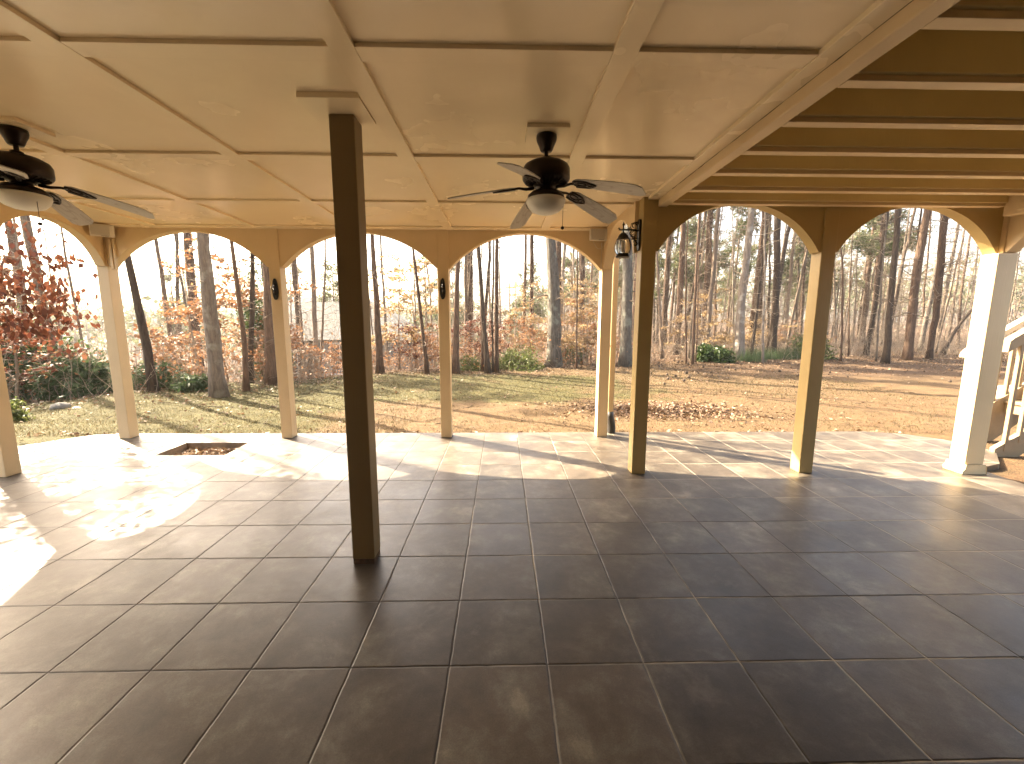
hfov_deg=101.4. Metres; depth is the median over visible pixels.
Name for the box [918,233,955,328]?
tree
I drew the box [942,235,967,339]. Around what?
tree
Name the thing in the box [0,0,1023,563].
covered porch
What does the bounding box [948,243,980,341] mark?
tree
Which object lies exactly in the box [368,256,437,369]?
beech sapling
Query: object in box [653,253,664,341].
tree
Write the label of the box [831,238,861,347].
tree
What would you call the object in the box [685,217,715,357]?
tree
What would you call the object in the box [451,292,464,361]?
pine tree
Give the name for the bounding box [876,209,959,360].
tree
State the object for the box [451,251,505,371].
tree
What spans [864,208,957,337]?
tree
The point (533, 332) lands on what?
beech sapling
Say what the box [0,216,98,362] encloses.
tree
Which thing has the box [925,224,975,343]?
tree
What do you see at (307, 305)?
house
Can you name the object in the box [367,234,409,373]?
tree
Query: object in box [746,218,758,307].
tree
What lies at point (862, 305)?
tree
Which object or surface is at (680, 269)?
pine tree
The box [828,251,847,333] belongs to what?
pine tree
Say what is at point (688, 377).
twigs and cones
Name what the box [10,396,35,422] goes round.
shrub
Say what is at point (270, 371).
tree
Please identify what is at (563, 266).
tree
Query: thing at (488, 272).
tree
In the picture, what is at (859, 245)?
pine tree
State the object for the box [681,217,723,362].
tree
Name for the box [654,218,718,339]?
pine tree
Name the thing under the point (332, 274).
pine tree
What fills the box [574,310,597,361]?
beech sapling
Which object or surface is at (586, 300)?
pine tree
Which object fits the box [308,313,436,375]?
house
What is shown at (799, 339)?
shrub
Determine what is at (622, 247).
wall lantern
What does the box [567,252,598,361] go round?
tree
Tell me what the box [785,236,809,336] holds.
tree
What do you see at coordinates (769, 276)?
tree
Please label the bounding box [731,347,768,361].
weed clump
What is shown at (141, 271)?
sky
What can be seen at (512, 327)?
beech sapling
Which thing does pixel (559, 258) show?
pine tree
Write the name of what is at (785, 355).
weed clump
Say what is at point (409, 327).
beech sapling
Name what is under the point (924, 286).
tree
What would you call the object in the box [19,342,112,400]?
juniper
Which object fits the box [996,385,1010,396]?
rock
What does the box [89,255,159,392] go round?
tree
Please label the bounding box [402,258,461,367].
tree
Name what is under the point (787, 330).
beech sapling
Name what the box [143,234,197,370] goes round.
tree
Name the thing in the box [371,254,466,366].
beech sapling
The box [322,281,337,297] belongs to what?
pine tree
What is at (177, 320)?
beech sapling
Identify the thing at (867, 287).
pine tree
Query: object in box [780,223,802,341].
tree
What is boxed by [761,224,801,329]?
tree
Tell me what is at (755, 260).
pine tree
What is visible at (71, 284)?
tree
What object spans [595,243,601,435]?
white cable
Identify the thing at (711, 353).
shrub
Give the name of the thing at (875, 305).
tree
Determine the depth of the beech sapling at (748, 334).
19.11 m
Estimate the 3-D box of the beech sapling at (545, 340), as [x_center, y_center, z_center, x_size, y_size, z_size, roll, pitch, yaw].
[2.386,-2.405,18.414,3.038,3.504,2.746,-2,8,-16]
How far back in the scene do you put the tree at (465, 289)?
19.46 m
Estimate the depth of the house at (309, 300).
41.91 m
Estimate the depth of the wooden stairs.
5.23 m
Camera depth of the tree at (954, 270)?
20.80 m
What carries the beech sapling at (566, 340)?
on the ground at (939, 389)
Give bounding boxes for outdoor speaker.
[88,223,114,237]
[589,228,606,248]
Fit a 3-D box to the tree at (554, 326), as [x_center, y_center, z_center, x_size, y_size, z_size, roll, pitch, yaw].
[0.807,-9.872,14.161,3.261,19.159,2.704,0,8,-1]
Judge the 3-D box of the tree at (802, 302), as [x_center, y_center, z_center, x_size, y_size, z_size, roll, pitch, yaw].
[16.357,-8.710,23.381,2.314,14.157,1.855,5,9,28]
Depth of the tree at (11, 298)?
13.93 m
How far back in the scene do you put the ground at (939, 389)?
9.77 m
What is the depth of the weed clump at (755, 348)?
18.00 m
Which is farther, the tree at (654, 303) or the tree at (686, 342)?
the tree at (654, 303)
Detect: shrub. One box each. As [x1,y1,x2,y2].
[0,305,108,401]
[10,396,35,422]
[459,353,480,371]
[490,341,549,372]
[561,341,589,364]
[689,343,737,362]
[787,332,842,359]
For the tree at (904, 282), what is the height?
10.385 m
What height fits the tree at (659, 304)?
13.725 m
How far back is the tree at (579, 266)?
19.54 m
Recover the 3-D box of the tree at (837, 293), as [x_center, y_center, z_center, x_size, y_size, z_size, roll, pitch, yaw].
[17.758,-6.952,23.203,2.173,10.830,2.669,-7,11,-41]
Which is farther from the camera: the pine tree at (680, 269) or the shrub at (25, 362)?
the pine tree at (680, 269)
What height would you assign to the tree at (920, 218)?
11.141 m
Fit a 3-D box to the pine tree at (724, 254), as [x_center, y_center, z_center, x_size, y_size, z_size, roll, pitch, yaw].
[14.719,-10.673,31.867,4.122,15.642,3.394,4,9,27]
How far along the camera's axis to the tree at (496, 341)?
13.97 m
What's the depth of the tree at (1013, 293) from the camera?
20.51 m
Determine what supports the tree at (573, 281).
on the ground at (939, 389)
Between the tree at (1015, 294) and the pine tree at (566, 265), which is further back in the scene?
the pine tree at (566, 265)
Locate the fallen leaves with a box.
[18,351,1014,454]
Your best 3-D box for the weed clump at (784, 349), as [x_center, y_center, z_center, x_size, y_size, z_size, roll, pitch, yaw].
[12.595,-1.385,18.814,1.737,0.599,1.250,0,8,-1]
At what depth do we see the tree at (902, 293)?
28.85 m
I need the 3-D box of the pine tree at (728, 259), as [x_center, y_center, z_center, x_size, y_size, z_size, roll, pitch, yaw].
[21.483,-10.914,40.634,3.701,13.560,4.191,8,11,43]
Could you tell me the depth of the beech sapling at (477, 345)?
16.03 m
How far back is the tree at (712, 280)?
17.72 m
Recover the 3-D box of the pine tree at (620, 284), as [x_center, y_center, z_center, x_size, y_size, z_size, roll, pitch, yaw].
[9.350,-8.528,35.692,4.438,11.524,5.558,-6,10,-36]
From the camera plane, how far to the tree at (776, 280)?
18.30 m
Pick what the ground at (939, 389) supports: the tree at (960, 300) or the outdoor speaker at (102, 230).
the tree at (960, 300)
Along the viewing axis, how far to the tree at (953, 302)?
33.98 m
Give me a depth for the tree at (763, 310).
16.25 m
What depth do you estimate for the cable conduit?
5.38 m
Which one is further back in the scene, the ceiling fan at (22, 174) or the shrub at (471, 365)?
the shrub at (471, 365)
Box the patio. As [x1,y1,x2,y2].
[0,431,1023,763]
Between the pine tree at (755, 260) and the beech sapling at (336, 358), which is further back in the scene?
the pine tree at (755, 260)
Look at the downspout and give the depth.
5.89 m
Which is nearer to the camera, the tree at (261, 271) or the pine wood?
the tree at (261, 271)
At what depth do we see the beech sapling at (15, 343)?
9.40 m
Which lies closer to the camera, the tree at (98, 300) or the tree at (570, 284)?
the tree at (98, 300)
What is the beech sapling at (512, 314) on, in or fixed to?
on the ground at (939, 389)
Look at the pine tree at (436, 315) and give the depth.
38.61 m
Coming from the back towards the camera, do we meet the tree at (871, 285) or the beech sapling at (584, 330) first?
the tree at (871, 285)
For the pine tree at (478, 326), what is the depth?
57.55 m
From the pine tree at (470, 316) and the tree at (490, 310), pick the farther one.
the tree at (490, 310)
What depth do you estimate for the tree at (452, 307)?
29.13 m
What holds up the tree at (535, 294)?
on the ground at (939, 389)
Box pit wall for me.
[158,443,246,454]
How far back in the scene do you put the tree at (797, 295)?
19.84 m
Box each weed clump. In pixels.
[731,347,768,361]
[746,346,772,359]
[746,347,785,359]
[768,346,800,359]
[778,348,800,357]
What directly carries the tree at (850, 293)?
on the ground at (939, 389)
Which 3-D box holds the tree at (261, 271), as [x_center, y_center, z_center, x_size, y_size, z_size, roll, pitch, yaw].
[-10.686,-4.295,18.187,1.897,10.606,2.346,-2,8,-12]
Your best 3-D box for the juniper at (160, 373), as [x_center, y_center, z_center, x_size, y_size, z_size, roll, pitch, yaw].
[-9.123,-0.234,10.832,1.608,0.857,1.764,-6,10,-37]
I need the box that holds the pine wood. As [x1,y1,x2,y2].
[1,248,1023,363]
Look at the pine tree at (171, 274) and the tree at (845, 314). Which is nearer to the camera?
the tree at (845, 314)
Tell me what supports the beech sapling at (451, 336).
on the ground at (939, 389)
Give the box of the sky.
[0,206,1023,323]
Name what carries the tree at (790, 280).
on the ground at (939, 389)
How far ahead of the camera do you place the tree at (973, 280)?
32.62 m
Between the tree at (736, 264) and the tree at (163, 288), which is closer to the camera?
the tree at (163, 288)
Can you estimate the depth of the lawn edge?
6.58 m
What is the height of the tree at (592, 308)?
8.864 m
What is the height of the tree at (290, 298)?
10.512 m
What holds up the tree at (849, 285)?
on the ground at (939, 389)
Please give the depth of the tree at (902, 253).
24.77 m
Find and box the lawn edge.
[14,421,1023,483]
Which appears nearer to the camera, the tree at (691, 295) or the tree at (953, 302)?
the tree at (691, 295)
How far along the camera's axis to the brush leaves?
12.36 m
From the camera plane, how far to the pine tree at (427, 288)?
48.53 m
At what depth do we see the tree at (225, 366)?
14.04 m
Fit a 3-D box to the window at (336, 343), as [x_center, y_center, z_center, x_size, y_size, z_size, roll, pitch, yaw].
[-11.615,-1.868,28.305,1.400,1.600,0.085,0,8,2]
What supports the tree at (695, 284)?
on the ground at (939, 389)
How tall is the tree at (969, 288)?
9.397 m
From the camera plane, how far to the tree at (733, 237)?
23.46 m
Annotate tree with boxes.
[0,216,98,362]
[0,217,141,359]
[0,218,73,344]
[0,236,32,311]
[4,219,22,311]
[17,225,102,350]
[32,216,87,347]
[74,242,134,366]
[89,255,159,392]
[140,239,192,365]
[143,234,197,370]
[147,236,188,355]
[150,233,189,370]
[154,271,200,360]
[162,233,231,397]
[168,236,236,381]
[179,245,205,348]
[183,233,204,375]
[189,242,277,384]
[203,234,273,391]
[228,252,288,382]
[232,259,294,380]
[243,260,263,281]
[246,268,262,307]
[286,264,310,372]
[287,264,303,299]
[288,258,311,377]
[290,256,316,376]
[292,240,341,377]
[294,238,339,375]
[316,260,338,301]
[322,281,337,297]
[366,235,395,359]
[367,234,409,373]
[369,236,398,368]
[400,243,438,374]
[401,250,426,367]
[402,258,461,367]
[412,255,438,340]
[415,273,437,366]
[422,270,438,338]
[425,260,477,326]
[426,249,491,373]
[450,244,492,359]
[450,281,463,341]
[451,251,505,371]
[451,252,483,347]
[451,264,478,348]
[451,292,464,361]
[462,245,492,354]
[463,241,514,340]
[463,246,501,373]
[467,251,472,358]
[474,305,488,354]
[476,278,510,364]
[478,238,518,357]
[482,239,520,372]
[483,237,515,372]
[492,236,522,351]
[503,235,547,355]
[503,237,536,341]
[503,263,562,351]
[505,302,524,352]
[510,235,538,350]
[525,238,565,367]
[525,242,573,344]
[556,241,561,314]
[556,243,593,369]
[560,243,570,336]
[561,242,588,330]
[561,249,592,336]
[564,249,575,331]
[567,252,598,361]
[567,253,591,344]
[569,253,617,322]
[570,248,571,331]
[571,264,598,362]
[578,253,584,341]
[585,257,633,292]
[617,224,670,366]
[617,226,635,342]
[617,253,635,335]
[618,259,620,327]
[632,253,636,351]
[634,235,674,293]
[653,251,688,358]
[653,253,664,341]
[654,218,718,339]
[655,250,664,340]
[659,233,678,333]
[662,234,671,348]
[664,207,744,349]
[664,219,711,363]
[668,237,690,339]
[671,206,758,345]
[671,216,705,307]
[672,222,685,354]
[676,213,714,363]
[677,208,731,331]
[679,221,701,338]
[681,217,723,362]
[683,207,741,342]
[685,213,721,315]
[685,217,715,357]
[687,212,720,343]
[700,209,713,343]
[700,210,729,346]
[701,207,732,342]
[704,209,735,343]
[712,206,744,334]
[712,260,739,312]
[713,207,751,343]
[716,208,787,362]
[717,207,756,346]
[720,207,742,332]
[722,207,791,359]
[731,206,795,341]
[739,215,797,342]
[746,213,808,353]
[746,214,785,356]
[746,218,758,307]
[747,211,768,350]
[750,216,799,354]
[757,219,792,316]
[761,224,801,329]
[765,235,839,340]
[766,228,808,342]
[771,235,810,329]
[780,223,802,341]
[780,250,804,332]
[781,227,810,351]
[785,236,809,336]
[791,234,808,338]
[804,241,854,349]
[828,245,855,334]
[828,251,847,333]
[830,245,852,339]
[831,234,858,360]
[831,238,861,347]
[832,233,869,342]
[835,249,850,337]
[836,217,875,340]
[838,231,868,355]
[839,216,897,338]
[839,228,866,339]
[839,251,862,341]
[844,209,937,344]
[844,228,873,338]
[846,209,910,326]
[847,211,919,354]
[849,212,895,361]
[850,259,884,339]
[851,210,914,341]
[863,208,940,363]
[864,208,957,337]
[866,237,896,343]
[868,208,918,335]
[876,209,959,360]
[878,208,951,335]
[879,208,903,337]
[879,244,902,346]
[885,208,918,327]
[894,248,924,341]
[894,264,910,323]
[895,250,919,321]
[896,218,959,320]
[898,211,977,350]
[905,212,937,327]
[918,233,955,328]
[920,225,973,350]
[921,214,981,358]
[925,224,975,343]
[930,222,979,352]
[940,230,976,339]
[940,251,1023,354]
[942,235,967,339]
[943,225,971,348]
[948,239,978,332]
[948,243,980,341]
[960,244,980,339]
[1003,249,1023,355]
[1009,249,1023,320]
[1009,269,1023,334]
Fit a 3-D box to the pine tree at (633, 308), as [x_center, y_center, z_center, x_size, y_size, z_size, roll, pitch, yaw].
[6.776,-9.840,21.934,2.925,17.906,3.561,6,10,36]
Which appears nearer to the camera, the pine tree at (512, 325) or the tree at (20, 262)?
the tree at (20, 262)
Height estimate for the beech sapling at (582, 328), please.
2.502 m
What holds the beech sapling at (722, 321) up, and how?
on the ground at (939, 389)
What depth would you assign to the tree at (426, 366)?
13.07 m
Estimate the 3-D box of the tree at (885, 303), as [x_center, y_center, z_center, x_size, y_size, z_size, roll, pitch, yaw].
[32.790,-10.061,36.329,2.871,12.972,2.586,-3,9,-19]
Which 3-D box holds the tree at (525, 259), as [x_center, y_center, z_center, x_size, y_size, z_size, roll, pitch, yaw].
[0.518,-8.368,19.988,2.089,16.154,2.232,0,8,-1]
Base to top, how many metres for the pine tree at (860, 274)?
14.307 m
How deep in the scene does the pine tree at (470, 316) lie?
19.92 m
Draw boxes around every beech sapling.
[0,295,89,398]
[126,238,247,377]
[141,310,229,373]
[156,233,324,359]
[234,299,314,371]
[314,341,341,375]
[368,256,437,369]
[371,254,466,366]
[388,322,427,370]
[396,318,451,362]
[431,323,463,356]
[459,311,493,359]
[478,320,513,357]
[489,299,537,355]
[499,312,546,352]
[506,281,547,362]
[528,273,598,363]
[529,287,597,351]
[562,278,619,362]
[562,312,618,364]
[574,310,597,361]
[659,310,727,352]
[671,287,733,343]
[719,318,764,346]
[745,311,797,349]
[777,317,802,345]
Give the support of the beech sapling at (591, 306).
on the ground at (939, 389)
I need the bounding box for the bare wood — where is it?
[16,259,1023,375]
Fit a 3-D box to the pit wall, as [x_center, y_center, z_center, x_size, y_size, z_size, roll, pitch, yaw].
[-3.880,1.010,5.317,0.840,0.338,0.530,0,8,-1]
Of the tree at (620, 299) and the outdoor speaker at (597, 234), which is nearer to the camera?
the outdoor speaker at (597, 234)
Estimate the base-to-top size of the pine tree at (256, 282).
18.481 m
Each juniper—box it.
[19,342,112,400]
[131,356,189,389]
[162,372,207,391]
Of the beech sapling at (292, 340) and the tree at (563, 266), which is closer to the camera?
the beech sapling at (292, 340)
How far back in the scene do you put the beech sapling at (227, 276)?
11.88 m
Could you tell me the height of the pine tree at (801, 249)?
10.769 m
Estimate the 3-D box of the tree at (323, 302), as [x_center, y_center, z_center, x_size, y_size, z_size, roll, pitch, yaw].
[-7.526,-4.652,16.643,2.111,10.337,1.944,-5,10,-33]
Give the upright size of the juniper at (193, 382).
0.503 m
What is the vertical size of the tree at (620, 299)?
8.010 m
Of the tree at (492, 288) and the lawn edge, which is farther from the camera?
the tree at (492, 288)
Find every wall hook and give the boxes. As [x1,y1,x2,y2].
[271,279,278,299]
[440,278,445,298]
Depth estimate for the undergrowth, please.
15.41 m
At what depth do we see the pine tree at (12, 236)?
17.83 m
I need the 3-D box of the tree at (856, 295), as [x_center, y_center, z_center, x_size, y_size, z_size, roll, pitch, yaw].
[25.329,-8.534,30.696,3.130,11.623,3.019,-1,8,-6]
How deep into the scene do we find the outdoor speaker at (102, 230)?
5.17 m
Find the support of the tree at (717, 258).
on the ground at (939, 389)
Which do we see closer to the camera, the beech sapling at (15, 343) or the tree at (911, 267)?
the beech sapling at (15, 343)
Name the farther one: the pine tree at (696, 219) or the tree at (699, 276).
the pine tree at (696, 219)
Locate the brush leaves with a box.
[4,328,660,401]
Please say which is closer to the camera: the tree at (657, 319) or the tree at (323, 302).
the tree at (323, 302)
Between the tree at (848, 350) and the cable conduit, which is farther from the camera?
the tree at (848, 350)
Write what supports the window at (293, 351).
in the house at (307, 305)
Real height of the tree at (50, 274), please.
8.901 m
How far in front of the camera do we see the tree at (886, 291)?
26.26 m
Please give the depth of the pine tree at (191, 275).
16.78 m
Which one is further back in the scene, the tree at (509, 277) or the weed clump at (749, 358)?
the tree at (509, 277)
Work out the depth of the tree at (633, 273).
19.97 m
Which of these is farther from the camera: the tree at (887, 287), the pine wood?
the pine wood
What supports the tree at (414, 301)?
on the ground at (939, 389)
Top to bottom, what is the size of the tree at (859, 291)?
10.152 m
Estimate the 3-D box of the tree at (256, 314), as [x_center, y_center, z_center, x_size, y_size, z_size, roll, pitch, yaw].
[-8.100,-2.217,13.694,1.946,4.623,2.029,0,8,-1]
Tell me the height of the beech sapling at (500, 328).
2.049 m
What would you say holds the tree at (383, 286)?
on the ground at (939, 389)
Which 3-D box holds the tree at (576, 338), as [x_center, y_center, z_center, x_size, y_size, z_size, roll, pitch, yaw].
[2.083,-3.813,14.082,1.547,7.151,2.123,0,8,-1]
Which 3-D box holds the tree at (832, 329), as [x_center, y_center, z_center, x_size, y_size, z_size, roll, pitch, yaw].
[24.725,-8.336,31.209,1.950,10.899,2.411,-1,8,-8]
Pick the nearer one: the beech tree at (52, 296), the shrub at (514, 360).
the beech tree at (52, 296)
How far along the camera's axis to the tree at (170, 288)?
21.18 m
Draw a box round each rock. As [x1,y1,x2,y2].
[49,402,70,409]
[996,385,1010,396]
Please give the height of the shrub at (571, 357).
1.231 m
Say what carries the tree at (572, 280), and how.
on the ground at (939, 389)
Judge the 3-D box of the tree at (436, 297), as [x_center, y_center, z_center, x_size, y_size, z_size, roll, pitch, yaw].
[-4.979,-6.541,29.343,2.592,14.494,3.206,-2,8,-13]
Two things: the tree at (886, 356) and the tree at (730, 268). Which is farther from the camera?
the tree at (730, 268)
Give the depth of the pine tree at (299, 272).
47.88 m
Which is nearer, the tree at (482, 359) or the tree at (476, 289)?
the tree at (482, 359)
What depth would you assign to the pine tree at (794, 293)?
37.28 m
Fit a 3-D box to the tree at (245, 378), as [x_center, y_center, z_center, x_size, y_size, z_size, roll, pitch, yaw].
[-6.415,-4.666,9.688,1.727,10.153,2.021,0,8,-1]
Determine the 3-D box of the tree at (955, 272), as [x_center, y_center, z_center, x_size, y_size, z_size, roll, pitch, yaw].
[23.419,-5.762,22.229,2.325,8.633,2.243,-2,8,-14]
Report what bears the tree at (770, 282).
on the ground at (939, 389)
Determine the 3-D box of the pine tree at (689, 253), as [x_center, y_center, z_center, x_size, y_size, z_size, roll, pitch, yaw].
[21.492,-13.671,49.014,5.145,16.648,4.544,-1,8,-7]
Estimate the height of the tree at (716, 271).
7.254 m
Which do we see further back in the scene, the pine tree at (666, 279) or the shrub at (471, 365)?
the pine tree at (666, 279)
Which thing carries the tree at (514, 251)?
on the ground at (939, 389)
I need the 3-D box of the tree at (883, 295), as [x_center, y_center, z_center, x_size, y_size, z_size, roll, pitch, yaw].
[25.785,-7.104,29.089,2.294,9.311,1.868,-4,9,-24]
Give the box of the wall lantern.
[614,219,641,257]
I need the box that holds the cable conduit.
[107,239,118,269]
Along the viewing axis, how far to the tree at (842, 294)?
17.42 m
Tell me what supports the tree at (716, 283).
on the ground at (939, 389)
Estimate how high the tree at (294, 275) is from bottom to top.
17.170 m
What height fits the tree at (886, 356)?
15.161 m
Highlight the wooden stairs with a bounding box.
[959,316,1023,456]
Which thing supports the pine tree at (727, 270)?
on the ground at (939, 389)
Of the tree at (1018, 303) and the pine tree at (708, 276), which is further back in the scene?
the tree at (1018, 303)
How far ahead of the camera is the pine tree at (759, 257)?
22.24 m
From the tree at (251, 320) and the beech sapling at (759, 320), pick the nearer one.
the tree at (251, 320)
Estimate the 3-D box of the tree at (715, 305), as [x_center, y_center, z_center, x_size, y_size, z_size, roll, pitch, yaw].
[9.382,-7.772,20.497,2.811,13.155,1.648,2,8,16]
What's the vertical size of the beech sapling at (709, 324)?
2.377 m
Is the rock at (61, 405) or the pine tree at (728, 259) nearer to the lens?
the rock at (61, 405)
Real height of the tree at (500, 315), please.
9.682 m
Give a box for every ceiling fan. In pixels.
[0,124,154,225]
[448,131,645,229]
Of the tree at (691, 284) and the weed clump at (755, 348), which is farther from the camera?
the tree at (691, 284)
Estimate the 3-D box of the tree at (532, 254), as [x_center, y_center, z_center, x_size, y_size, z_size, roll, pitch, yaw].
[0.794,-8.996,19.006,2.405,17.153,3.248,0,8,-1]
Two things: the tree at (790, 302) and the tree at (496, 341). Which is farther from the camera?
the tree at (790, 302)
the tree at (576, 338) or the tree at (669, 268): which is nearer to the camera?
the tree at (576, 338)
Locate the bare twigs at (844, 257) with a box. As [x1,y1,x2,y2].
[0,207,1023,399]
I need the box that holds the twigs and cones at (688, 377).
[44,356,1012,429]
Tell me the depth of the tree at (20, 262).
16.87 m
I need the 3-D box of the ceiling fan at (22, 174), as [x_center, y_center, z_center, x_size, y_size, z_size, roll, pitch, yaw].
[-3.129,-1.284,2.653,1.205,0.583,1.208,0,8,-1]
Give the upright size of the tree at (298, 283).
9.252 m
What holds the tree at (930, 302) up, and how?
on the ground at (939, 389)
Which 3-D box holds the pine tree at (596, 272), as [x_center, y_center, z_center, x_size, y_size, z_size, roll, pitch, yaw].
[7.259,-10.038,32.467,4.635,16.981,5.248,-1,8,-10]
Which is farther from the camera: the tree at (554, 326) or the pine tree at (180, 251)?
the pine tree at (180, 251)
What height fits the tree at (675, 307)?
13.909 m
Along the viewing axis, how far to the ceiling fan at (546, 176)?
2.63 m
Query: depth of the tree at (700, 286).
28.40 m
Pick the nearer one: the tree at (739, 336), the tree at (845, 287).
the tree at (739, 336)
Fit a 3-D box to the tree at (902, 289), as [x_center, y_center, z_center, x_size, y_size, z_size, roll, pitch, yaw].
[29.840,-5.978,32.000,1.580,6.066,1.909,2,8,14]
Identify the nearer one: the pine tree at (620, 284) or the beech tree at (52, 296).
the beech tree at (52, 296)
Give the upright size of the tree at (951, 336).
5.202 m
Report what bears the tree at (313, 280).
on the ground at (939, 389)
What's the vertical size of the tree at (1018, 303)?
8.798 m
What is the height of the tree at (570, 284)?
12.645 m
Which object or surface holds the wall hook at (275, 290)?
attached to the covered porch
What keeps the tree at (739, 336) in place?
on the ground at (939, 389)
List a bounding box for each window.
[292,351,297,373]
[329,342,341,365]
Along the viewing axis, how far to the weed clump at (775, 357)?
18.11 m
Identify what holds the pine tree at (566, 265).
on the ground at (939, 389)
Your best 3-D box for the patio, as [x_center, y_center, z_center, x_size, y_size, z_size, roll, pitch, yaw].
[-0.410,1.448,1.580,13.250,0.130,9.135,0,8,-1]
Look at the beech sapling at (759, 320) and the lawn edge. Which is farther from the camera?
the beech sapling at (759, 320)
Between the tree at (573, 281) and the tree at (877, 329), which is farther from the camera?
the tree at (573, 281)
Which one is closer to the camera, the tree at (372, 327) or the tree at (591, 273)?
the tree at (372, 327)
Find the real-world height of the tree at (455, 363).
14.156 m
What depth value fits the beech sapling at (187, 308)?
11.36 m
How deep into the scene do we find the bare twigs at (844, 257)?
23.18 m
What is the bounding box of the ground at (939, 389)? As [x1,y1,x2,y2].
[12,321,1023,427]
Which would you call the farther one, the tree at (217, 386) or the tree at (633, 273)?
the tree at (633, 273)
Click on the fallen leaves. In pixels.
(685, 409)
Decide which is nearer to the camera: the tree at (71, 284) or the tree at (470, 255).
the tree at (71, 284)
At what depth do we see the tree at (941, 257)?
18.69 m
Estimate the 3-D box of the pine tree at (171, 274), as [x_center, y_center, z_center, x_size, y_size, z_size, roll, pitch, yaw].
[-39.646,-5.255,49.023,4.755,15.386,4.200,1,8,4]
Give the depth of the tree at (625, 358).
15.65 m
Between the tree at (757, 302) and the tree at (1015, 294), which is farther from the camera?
the tree at (1015, 294)
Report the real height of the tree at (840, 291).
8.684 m
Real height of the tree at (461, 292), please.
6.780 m
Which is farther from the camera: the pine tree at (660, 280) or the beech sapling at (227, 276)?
the pine tree at (660, 280)
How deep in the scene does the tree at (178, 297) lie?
23.07 m
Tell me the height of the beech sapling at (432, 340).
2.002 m
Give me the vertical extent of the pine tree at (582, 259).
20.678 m
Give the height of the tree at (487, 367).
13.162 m
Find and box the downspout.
[607,253,618,433]
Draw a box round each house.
[234,298,408,348]
[254,302,339,379]
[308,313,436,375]
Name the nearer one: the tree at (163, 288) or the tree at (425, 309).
the tree at (163, 288)
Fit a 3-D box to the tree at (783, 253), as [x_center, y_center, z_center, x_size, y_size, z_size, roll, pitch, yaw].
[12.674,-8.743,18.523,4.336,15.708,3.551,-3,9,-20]
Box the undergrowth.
[1,273,1022,405]
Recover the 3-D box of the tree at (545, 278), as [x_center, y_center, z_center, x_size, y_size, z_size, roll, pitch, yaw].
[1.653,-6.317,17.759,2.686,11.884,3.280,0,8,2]
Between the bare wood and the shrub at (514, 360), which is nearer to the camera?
the shrub at (514, 360)
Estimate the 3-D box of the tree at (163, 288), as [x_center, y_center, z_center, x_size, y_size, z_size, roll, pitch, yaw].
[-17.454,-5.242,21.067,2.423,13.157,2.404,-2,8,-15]

